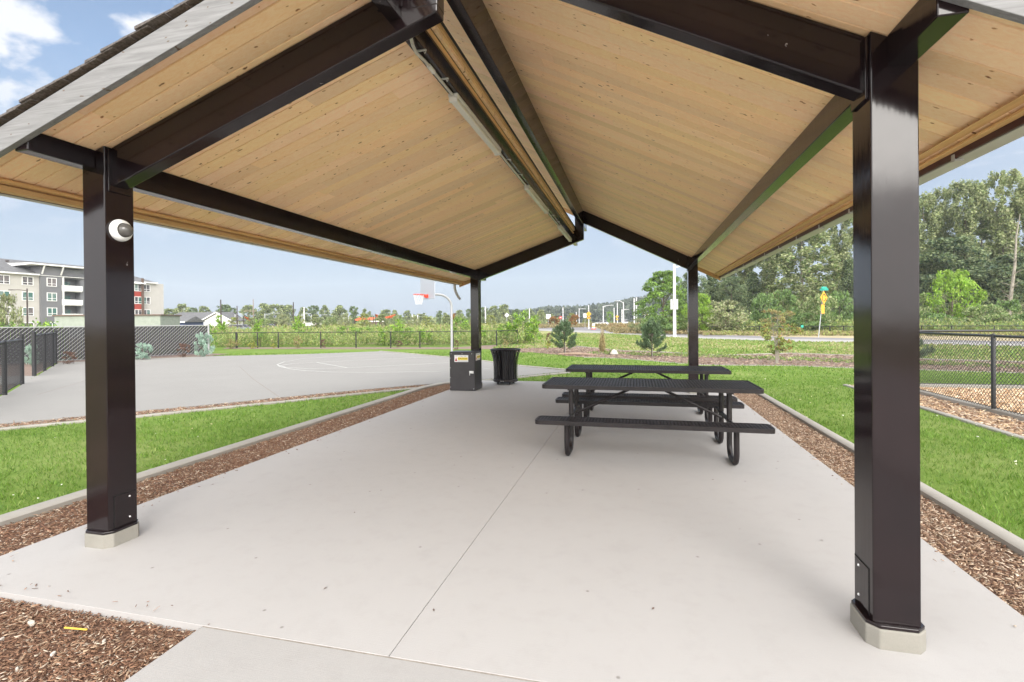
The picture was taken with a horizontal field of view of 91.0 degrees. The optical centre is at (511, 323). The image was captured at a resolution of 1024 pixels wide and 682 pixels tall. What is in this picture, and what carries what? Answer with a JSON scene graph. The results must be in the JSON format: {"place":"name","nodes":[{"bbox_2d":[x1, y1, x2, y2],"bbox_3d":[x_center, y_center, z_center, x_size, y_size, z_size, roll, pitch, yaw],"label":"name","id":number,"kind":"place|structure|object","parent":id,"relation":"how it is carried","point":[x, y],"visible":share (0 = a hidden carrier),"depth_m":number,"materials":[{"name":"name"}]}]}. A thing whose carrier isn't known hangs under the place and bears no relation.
{"place":"outdoors","nodes":[
{"label":"outdoors","id":0,"kind":"place"},
{"bbox_2d":[0,597,195,681],"bbox_3d":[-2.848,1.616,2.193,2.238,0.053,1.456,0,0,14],"label":"bark mulch","id":1,"kind":"object","parent":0,"point":[49,658],"visible":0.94,"depth_m":2.52,"materials":[{"name":"brown wood"}]},
{"bbox_2d":[1,353,221,365],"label":"planting bed","id":2,"kind":"object","parent":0,"point":[188,355],"visible":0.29,"depth_m":24.90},
{"bbox_2d":[0,323,209,363],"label":"slatted fence","id":3,"kind":"object","parent":2,"relation":"on","point":[174,336],"visible":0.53,"depth_m":23.73,"materials":[{"name":"silver metal"}]},
{"bbox_2d":[0,385,424,426],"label":"bark mulch","id":4,"kind":"object","parent":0,"point":[239,403],"visible":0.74,"depth_m":9.82,"materials":[{"name":"brown wood"}]},
{"bbox_2d":[0,384,449,555],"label":"bark mulch","id":5,"kind":"object","parent":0,"point":[238,460],"visible":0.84,"depth_m":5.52,"materials":[{"name":"brown wood"}]},
{"bbox_2d":[0,351,564,424],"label":"court","id":6,"kind":"object","parent":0,"point":[171,383],"visible":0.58,"depth_m":14.15,"materials":[{"name":"concrete"}]},
{"bbox_2d":[0,334,24,394],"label":"chain link fence","id":7,"kind":"object","parent":6,"relation":"on","point":[5,352],"visible":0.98,"depth_m":12.20,"materials":[{"name":"black metal"}]},
{"bbox_2d":[31,330,56,375],"bbox_3d":[-16.796,0.959,18.177,0.148,1.430,6.309,-1,0,-38],"label":"chain link fence","id":8,"kind":"object","parent":6,"relation":"on","point":[51,337],"visible":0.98,"depth_m":17.29,"materials":[{"name":"black metal"}]},
{"bbox_2d":[7,322,639,356],"bbox_3d":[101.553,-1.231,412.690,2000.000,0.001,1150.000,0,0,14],"label":"ground","id":9,"kind":"structure","parent":0,"point":[349,343],"depth_m":39.58,"materials":[{"name":"green plant"}]},
{"bbox_2d":[0,293,24,326],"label":"bush","id":10,"kind":"object","parent":9,"relation":"on","point":[10,301],"visible":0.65,"depth_m":31.02,"materials":[{"name":"green plant"}]},
{"bbox_2d":[0,258,163,327],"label":"apartment block","id":11,"kind":"structure","parent":9,"relation":"on","point":[55,289],"depth_m":102.65,"materials":[{"name":"beige paint"}]},
{"bbox_2d":[52,314,181,338],"bbox_3d":[-47.783,0.287,61.458,11.284,2.780,5.300,-1,0,-10],"label":"block enclosure","id":12,"kind":"object","parent":9,"relation":"on","point":[145,320],"visible":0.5,"depth_m":59.63,"materials":[{"name":"beige concrete"}]},
{"bbox_2d":[180,316,204,324],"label":"building","id":13,"kind":"structure","parent":9,"relation":"on","point":[189,320],"depth_m":102.22,"materials":[{"name":"grey"}]},
{"bbox_2d":[175,312,245,326],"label":"house","id":14,"kind":"structure","parent":9,"relation":"on","point":[208,317],"depth_m":120.50,"materials":[{"name":"white"}]},
{"bbox_2d":[136,323,538,346],"bbox_3d":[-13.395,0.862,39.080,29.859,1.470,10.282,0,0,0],"label":"tall weeds","id":15,"kind":"object","parent":9,"relation":"on","point":[334,339],"visible":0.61,"depth_m":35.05,"materials":[{"name":"green plant"}]},
{"bbox_2d":[188,321,534,329],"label":"tall weeds","id":16,"kind":"object","parent":9,"relation":"on","point":[388,325],"visible":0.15,"depth_m":83.15,"materials":[{"name":"green plant"}]},
{"bbox_2d":[241,312,558,324],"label":"distant wood","id":17,"kind":"object","parent":9,"relation":"on","point":[433,320],"visible":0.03,"depth_m":264.58,"materials":[{"name":"green plant"}]},
{"bbox_2d":[537,322,606,327],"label":"dry grass","id":18,"kind":"structure","parent":9,"relation":"on","point":[551,325],"depth_m":123.75,"materials":[{"name":"beige plant"}]},
{"bbox_2d":[639,315,672,334],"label":"bush","id":19,"kind":"object","parent":9,"relation":"on","point":[666,326],"visible":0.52,"depth_m":55.88,"materials":[{"name":"green plant"}]},
{"bbox_2d":[124,627,529,681],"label":"front path","id":20,"kind":"structure","parent":0,"point":[202,654],"depth_m":2.31,"materials":[{"name":"concrete"}]},
{"bbox_2d":[202,626,538,681],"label":"expansion joint","id":21,"kind":"object","parent":20,"relation":"in","point":[373,654],"visible":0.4,"depth_m":2.38,"materials":[{"name":"grey concrete"}]},
{"bbox_2d":[224,344,543,348],"bbox_3d":[-8.489,1.519,31.109,20.770,0.001,9.014,-1,0,-7],"label":"planting bed","id":22,"kind":"object","parent":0,"point":[485,347],"visible":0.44,"depth_m":31.87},
{"bbox_2d":[192,330,517,347],"bbox_3d":[-9.583,1.010,32.244,20.232,1.070,3.249,-1,0,-4],"label":"chain link fence","id":23,"kind":"object","parent":22,"relation":"on","point":[278,346],"visible":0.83,"depth_m":32.07,"materials":[{"name":"black metal"}]},
{"bbox_2d":[511,309,533,342],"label":"leafy plant","id":24,"kind":"object","parent":22,"relation":"on","point":[522,318],"visible":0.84,"depth_m":34.88,"materials":[{"name":"green plant"}]},
{"bbox_2d":[0,380,1023,681],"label":"patio slab","id":25,"kind":"structure","parent":0,"point":[490,526],"depth_m":3.33,"materials":[{"name":"concrete"}]},
{"bbox_2d":[449,350,481,390],"bbox_3d":[-1.075,1.076,11.679,0.617,0.882,0.556,0,0,14],"label":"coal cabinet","id":26,"kind":"object","parent":25,"relation":"on","point":[465,370],"visible":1,"depth_m":11.46,"materials":[{"name":"black metal"}]},
{"bbox_2d":[490,348,520,384],"bbox_3d":[-0.164,1.068,12.694,0.776,0.884,0.776,0,0,14],"label":"litter bin","id":27,"kind":"object","parent":25,"relation":"on","point":[505,362],"visible":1,"depth_m":12.45,"materials":[{"name":"black"}]},
{"bbox_2d":[0,0,1023,654],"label":"park pavilion","id":28,"kind":"structure","parent":25,"relation":"on","point":[718,138],"depth_m":3.57,"materials":[{"name":"brown metal"}]},
{"bbox_2d":[109,219,133,241],"bbox_3d":[-2.787,-0.674,3.621,0.093,0.160,0.160,0,0,14],"label":"security camera","id":29,"kind":"object","parent":28,"relation":"attached to","point":[121,230],"visible":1,"depth_m":3.59,"materials":[{"name":"white plastic"}]},
{"bbox_2d":[448,93,501,155],"bbox_3d":[-0.311,-1.814,4.678,0.080,0.068,1.360,0,0,14],"label":"strip light","id":30,"kind":"object","parent":28,"relation":"attached to","point":[465,111],"visible":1,"depth_m":4.49,"materials":[{"name":"grey plastic"}]},
{"bbox_2d":[410,38,558,225],"bbox_3d":[0.127,-1.832,6.381,0.079,0.062,6.623,0,0,14],"label":"conduit","id":31,"kind":"object","parent":28,"relation":"attached to","point":[429,66],"visible":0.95,"depth_m":3.71,"materials":[{"name":"grey metal"}]},
{"bbox_2d":[524,185,548,213],"bbox_3d":[0.381,-1.834,7.489,0.080,0.068,1.550,0,0,14],"label":"strip light","id":32,"kind":"object","parent":28,"relation":"attached to","point":[530,191],"visible":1,"depth_m":7.31,"materials":[{"name":"grey plastic"}]},
{"bbox_2d":[562,364,737,421],"bbox_3d":[2.165,1.111,8.177,2.480,0.802,1.780,0,0,14],"label":"picnic table","id":33,"kind":"object","parent":25,"relation":"on","point":[704,372],"visible":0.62,"depth_m":7.73,"materials":[{"name":"black metal"}]},
{"bbox_2d":[535,377,774,464],"bbox_3d":[1.665,1.125,6.210,2.480,0.802,1.780,0,0,14],"label":"picnic table","id":34,"kind":"object","parent":25,"relation":"on","point":[574,420],"visible":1,"depth_m":5.88,"materials":[{"name":"black metal"}]},
{"bbox_2d":[0,342,1023,539],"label":"lawn","id":35,"kind":"structure","parent":0,"point":[232,352],"depth_m":7.32,"materials":[{"name":"plant"}]},
{"bbox_2d":[135,342,152,359],"bbox_3d":[-16.546,1.244,22.633,0.791,0.842,0.759,0,0,14],"label":"blue juniper","id":36,"kind":"object","parent":35,"relation":"on","point":[141,355],"visible":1,"depth_m":22.54,"materials":[{"name":"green plant"}]},
{"bbox_2d":[0,421,292,513],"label":"grass","id":37,"kind":"structure","parent":35,"relation":"on","point":[83,433],"depth_m":6.50,"materials":[{"name":"green plant"}]},
{"bbox_2d":[194,332,214,356],"bbox_3d":[-15.037,1.025,24.556,0.860,1.304,0.896,0,0,23],"label":"blue juniper","id":38,"kind":"object","parent":35,"relation":"on","point":[204,351],"visible":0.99,"depth_m":24.44,"materials":[{"name":"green plant"}]},
{"bbox_2d":[0,387,415,430],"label":"kerb","id":39,"kind":"structure","parent":35,"relation":"on","point":[154,414],"depth_m":9.35,"materials":[{"name":"concrete"}]},
{"bbox_2d":[0,382,449,527],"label":"kerb","id":40,"kind":"structure","parent":35,"relation":"on","point":[15,516],"depth_m":5.78,"materials":[{"name":"concrete"}]},
{"bbox_2d":[413,278,452,350],"bbox_3d":[-3.488,-0.282,21.960,1.406,3.550,1.419,0,0,14],"label":"basketball hoop","id":41,"kind":"object","parent":35,"relation":"on","point":[427,288],"visible":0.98,"depth_m":22.06,"materials":[{"name":"silver metal"}]},
{"bbox_2d":[31,348,1023,378],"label":"grass","id":42,"kind":"structure","parent":35,"relation":"on","point":[642,363],"depth_m":18.30,"materials":[{"name":"green plant"}]},
{"bbox_2d":[576,346,1023,362],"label":"kerb","id":43,"kind":"structure","parent":35,"relation":"on","point":[790,353],"depth_m":22.54,"materials":[{"name":"concrete"}]},
{"bbox_2d":[756,393,1023,557],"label":"kerb","id":44,"kind":"structure","parent":35,"relation":"on","point":[1008,539],"depth_m":4.14,"materials":[{"name":"concrete"}]},
{"bbox_2d":[843,384,1023,439],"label":"kerb","id":45,"kind":"structure","parent":35,"relation":"on","point":[991,428],"depth_m":7.59,"materials":[{"name":"concrete"}]},
{"bbox_2d":[920,332,1023,414],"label":"chain link fence","id":46,"kind":"object","parent":35,"relation":"on","point":[993,366],"visible":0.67,"depth_m":8.75,"materials":[{"name":"black metal"}]},
{"bbox_2d":[920,330,1023,385],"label":"chain link fence","id":47,"kind":"object","parent":35,"relation":"on","point":[983,331],"visible":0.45,"depth_m":11.35,"materials":[{"name":"black metal"}]},
{"bbox_2d":[920,390,1023,420],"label":"kerb","id":48,"kind":"structure","parent":35,"relation":"on","point":[1019,417],"depth_m":8.77,"materials":[{"name":"concrete"}]},
{"bbox_2d":[920,384,1023,389],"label":"kerb","id":49,"kind":"structure","parent":35,"relation":"on","point":[1002,387],"depth_m":11.35,"materials":[{"name":"concrete"}]},
{"bbox_2d":[920,387,1023,413],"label":"wood chips","id":50,"kind":"object","parent":35,"relation":"on","point":[999,396],"visible":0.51,"depth_m":10.20,"materials":[{"name":"brown wood"}]},
{"bbox_2d":[0,0,1023,322],"label":"sky","id":51,"kind":"structure","parent":0,"point":[41,41],"materials":[{"name":"blue"}]},
{"bbox_2d":[559,284,838,322],"bbox_3d":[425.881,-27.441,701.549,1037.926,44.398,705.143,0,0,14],"label":"hill","id":52,"kind":"structure","parent":0,"point":[629,320],"depth_m":465.53,"materials":[{"name":"green plant"}]},
{"bbox_2d":[481,293,682,321],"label":"hill forest","id":53,"kind":"object","parent":52,"relation":"on","point":[595,311],"visible":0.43,"depth_m":469.47,"materials":[{"name":"green plant"}]},
{"bbox_2d":[492,331,1023,360],"bbox_3d":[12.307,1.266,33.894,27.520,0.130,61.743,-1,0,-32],"label":"rough grass","id":54,"kind":"structure","parent":0,"point":[615,340],"depth_m":30.15,"materials":[{"name":"green plant"}]},
{"bbox_2d":[520,346,1023,372],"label":"bark mulch","id":55,"kind":"object","parent":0,"point":[666,358],"visible":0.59,"depth_m":20.25,"materials":[{"name":"brown wood"}]},
{"bbox_2d":[550,319,577,352],"bbox_3d":[2.608,0.581,24.832,1.406,1.753,1.350,-1,0,-24],"label":"young pine","id":56,"kind":"object","parent":55,"relation":"on","point":[565,326],"visible":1,"depth_m":24.66,"materials":[{"name":"green plant"}]},
{"bbox_2d":[635,317,666,356],"bbox_3d":[6.022,0.568,21.797,1.369,1.752,1.464,0,0,14],"label":"young pine","id":57,"kind":"object","parent":55,"relation":"on","point":[651,338],"visible":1,"depth_m":21.66,"materials":[{"name":"green plant"}]},
{"bbox_2d":[759,308,803,363],"bbox_3d":[9.421,0.444,17.819,1.384,1.982,1.407,0,0,-2],"label":"young maple","id":58,"kind":"object","parent":55,"relation":"on","point":[779,344],"visible":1,"depth_m":17.80,"materials":[{"name":"green plant"}]},
{"bbox_2d":[588,350,1023,368],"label":"bed weeds","id":59,"kind":"object","parent":55,"relation":"on","point":[729,356],"visible":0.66,"depth_m":20.14,"materials":[{"name":"green plant"}]},
{"bbox_2d":[538,327,1023,343],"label":"road","id":60,"kind":"structure","parent":0,"point":[598,329],"depth_m":44.79,"materials":[{"name":"grey asphalt"}]},
{"bbox_2d":[539,329,1023,346],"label":"pavement","id":61,"kind":"structure","parent":0,"point":[823,340],"depth_m":39.76,"materials":[{"name":"concrete"}]},
{"bbox_2d":[670,264,680,336],"bbox_3d":[16.238,-2.160,47.158,2.889,6.827,0.366,0,0,0],"label":"lamp pole","id":62,"kind":"object","parent":61,"relation":"on","point":[674,303],"visible":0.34,"depth_m":47.07,"materials":[{"name":"white metal"}]},
{"bbox_2d":[595,324,1023,340],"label":"verge","id":63,"kind":"structure","parent":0,"point":[852,336],"depth_m":42.91,"materials":[{"name":"green plant"}]},
{"bbox_2d":[597,325,718,334],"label":"dry grass","id":64,"kind":"structure","parent":63,"relation":"on","point":[619,329],"depth_m":61.56,"materials":[{"name":"beige plant"}]},
{"bbox_2d":[632,270,687,331],"bbox_3d":[18.710,-2.732,61.746,7.577,7.689,8.054,-1,0,-9],"label":"leafy tree","id":65,"kind":"object","parent":63,"relation":"on","point":[662,288],"visible":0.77,"depth_m":60.84,"materials":[{"name":"green plant"}]},
{"bbox_2d":[676,272,712,318],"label":"dark tree","id":66,"kind":"object","parent":63,"relation":"on","point":[702,284],"visible":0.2,"depth_m":73.26,"materials":[{"name":"green plant"}]},
{"bbox_2d":[683,293,715,330],"bbox_3d":[21.584,-1.099,58.045,3.583,5.033,3.802,0,0,18],"label":"lime shrub","id":67,"kind":"object","parent":63,"relation":"on","point":[705,302],"visible":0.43,"depth_m":57.24,"materials":[{"name":"green plant"}]},
{"bbox_2d":[700,274,720,321],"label":"dark tree","id":68,"kind":"object","parent":63,"relation":"on","point":[711,282],"visible":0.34,"depth_m":79.42,"materials":[{"name":"green plant"}]},
{"bbox_2d":[698,299,751,330],"bbox_3d":[24.080,-0.621,57.035,5.983,4.340,6.262,-1,0,-27],"label":"bush","id":69,"kind":"object","parent":63,"relation":"on","point":[718,312],"visible":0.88,"depth_m":56.14,"materials":[{"name":"green plant"}]},
{"bbox_2d":[714,276,748,321],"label":"dark tree","id":70,"kind":"object","parent":63,"relation":"on","point":[727,283],"visible":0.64,"depth_m":75.27,"materials":[{"name":"green plant"}]},
{"bbox_2d":[732,263,755,310],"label":"tall tree","id":71,"kind":"object","parent":63,"relation":"on","point":[744,273],"visible":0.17,"depth_m":89.32,"materials":[{"name":"green plant"}]},
{"bbox_2d":[735,272,768,321],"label":"dark tree","id":72,"kind":"object","parent":63,"relation":"on","point":[752,284],"visible":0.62,"depth_m":79.37,"materials":[{"name":"green plant"}]},
{"bbox_2d":[747,293,784,324],"bbox_3d":[30.228,-1.130,59.810,3.663,5.363,4.032,-1,0,-43],"label":"bush","id":73,"kind":"object","parent":63,"relation":"on","point":[759,298],"visible":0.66,"depth_m":59.62,"materials":[{"name":"green plant"}]},
{"bbox_2d":[755,252,781,308],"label":"tall tree","id":74,"kind":"object","parent":63,"relation":"on","point":[763,271],"visible":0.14,"depth_m":83.70,"materials":[{"name":"green plant"}]},
{"bbox_2d":[764,289,800,324],"bbox_3d":[33.421,-1.405,62.188,3.785,5.952,4.166,-1,0,-42],"label":"bush","id":75,"kind":"object","parent":63,"relation":"on","point":[790,298],"visible":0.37,"depth_m":61.59,"materials":[{"name":"green plant"}]},
{"bbox_2d":[761,230,843,313],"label":"tall tree","id":76,"kind":"object","parent":63,"relation":"on","point":[806,258],"visible":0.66,"depth_m":73.80,"materials":[{"name":"green plant"}]},
{"bbox_2d":[787,312,828,330],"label":"bush","id":77,"kind":"object","parent":63,"relation":"on","point":[807,316],"visible":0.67,"depth_m":55.36,"materials":[{"name":"green plant"}]},
{"bbox_2d":[801,293,842,330],"bbox_3d":[34.508,-1.017,56.126,3.795,5.022,3.498,-1,0,-6],"label":"bush","id":78,"kind":"object","parent":63,"relation":"on","point":[827,303],"visible":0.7,"depth_m":55.42,"materials":[{"name":"green plant"}]},
{"bbox_2d":[820,217,852,298],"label":"tall tree","id":79,"kind":"object","parent":63,"relation":"on","point":[842,248],"visible":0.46,"depth_m":83.48,"materials":[{"name":"green plant"}]},
{"bbox_2d":[822,290,853,322],"bbox_3d":[40.451,-1.361,61.815,4.166,5.698,3.785,0,0,12],"label":"bush","id":80,"kind":"object","parent":63,"relation":"on","point":[841,296],"visible":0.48,"depth_m":61.39,"materials":[{"name":"green plant"}]},
{"bbox_2d":[833,258,853,320],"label":"dark tree","id":81,"kind":"object","parent":63,"relation":"on","point":[846,282],"visible":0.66,"depth_m":71.56,"materials":[{"name":"green plant"}]},
{"bbox_2d":[685,316,1023,331],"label":"tall weeds","id":82,"kind":"object","parent":63,"relation":"on","point":[848,323],"visible":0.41,"depth_m":53.07,"materials":[{"name":"green plant"}]},
{"bbox_2d":[701,325,1023,331],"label":"chain link fence","id":83,"kind":"object","parent":63,"relation":"on","point":[921,328],"visible":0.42,"depth_m":53.36,"materials":[{"name":"black metal"}]},
{"bbox_2d":[703,329,1023,335],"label":"dry grass","id":84,"kind":"structure","parent":63,"relation":"on","point":[806,333],"depth_m":48.85,"materials":[{"name":"beige plant"}]},
{"bbox_2d":[919,191,945,289],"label":"tall tree","id":85,"kind":"object","parent":63,"relation":"on","point":[927,204],"visible":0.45,"depth_m":82.72,"materials":[{"name":"green plant"}]},
{"bbox_2d":[919,292,947,320],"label":"bush","id":86,"kind":"object","parent":63,"relation":"on","point":[926,309],"visible":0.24,"depth_m":60.43,"materials":[{"name":"green plant"}]},
{"bbox_2d":[922,186,959,297],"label":"tall tree","id":87,"kind":"object","parent":63,"relation":"on","point":[944,232],"visible":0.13,"depth_m":84.87,"materials":[{"name":"green plant"}]},
{"bbox_2d":[923,268,987,323],"bbox_3d":[52.384,-2.630,59.970,5.648,7.911,5.993,-1,0,-37],"label":"lime shrub","id":88,"kind":"object","parent":63,"relation":"on","point":[957,279],"visible":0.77,"depth_m":58.94,"materials":[{"name":"green plant"}]},
{"bbox_2d":[919,236,1003,316],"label":"dark tree","id":89,"kind":"object","parent":63,"relation":"on","point":[941,256],"visible":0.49,"depth_m":76.63,"materials":[{"name":"green plant"}]},
{"bbox_2d":[943,178,988,298],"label":"tall tree","id":90,"kind":"object","parent":63,"relation":"on","point":[969,214],"visible":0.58,"depth_m":81.08,"materials":[{"name":"green plant"}]},
{"bbox_2d":[954,213,1017,319],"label":"tall tree","id":91,"kind":"object","parent":63,"relation":"on","point":[981,228],"visible":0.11,"depth_m":83.99,"materials":[{"name":"green plant"}]},
{"bbox_2d":[961,303,1014,324],"bbox_3d":[52.648,-0.541,55.837,4.337,3.462,3.998,-1,0,-18],"label":"bush","id":92,"kind":"object","parent":63,"relation":"on","point":[994,313],"visible":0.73,"depth_m":55.51,"materials":[{"name":"green plant"}]},
{"bbox_2d":[964,253,1023,314],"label":"dark tree","id":93,"kind":"object","parent":63,"relation":"on","point":[1007,266],"visible":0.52,"depth_m":72.58,"materials":[{"name":"green plant"}]},
{"bbox_2d":[978,168,1023,307],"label":"tall tree","id":94,"kind":"object","parent":63,"relation":"on","point":[1004,216],"visible":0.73,"depth_m":79.11,"materials":[{"name":"green plant"}]},
{"bbox_2d":[986,299,1023,324],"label":"bush","id":95,"kind":"object","parent":63,"relation":"on","point":[1014,305],"visible":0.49,"depth_m":56.77,"materials":[{"name":"green plant"}]},
{"bbox_2d":[1000,216,1023,316],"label":"bare tree","id":96,"kind":"object","parent":63,"relation":"on","point":[1012,284],"visible":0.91,"depth_m":61.73,"materials":[{"name":"beige plant"}]},
{"bbox_2d":[1008,186,1023,295],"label":"tall tree","id":97,"kind":"object","parent":63,"relation":"on","point":[1020,212],"visible":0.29,"depth_m":78.30,"materials":[{"name":"green plant"}]},
{"bbox_2d":[734,393,1023,615],"bbox_3d":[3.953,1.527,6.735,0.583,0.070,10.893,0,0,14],"label":"bark mulch","id":98,"kind":"object","parent":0,"point":[769,412],"visible":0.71,"depth_m":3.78,"materials":[{"name":"brown wood"}]},
{"bbox_2d":[809,416,1023,538],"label":"grass","id":99,"kind":"structure","parent":0,"point":[1005,446],"depth_m":5.70,"materials":[{"name":"green plant"}]},
{"bbox_2d":[849,384,1023,435],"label":"wood chips","id":100,"kind":"object","parent":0,"point":[947,406],"visible":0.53,"depth_m":8.26,"materials":[{"name":"brown wood"}]},
{"label":"far field","id":101,"kind":"structure","parent":0,"visible":0},
{"bbox_2d":[252,303,274,325],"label":"distant tree","id":102,"kind":"object","parent":101,"relation":"on","point":[264,310],"visible":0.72,"depth_m":189.97,"materials":[{"name":"green plant"}]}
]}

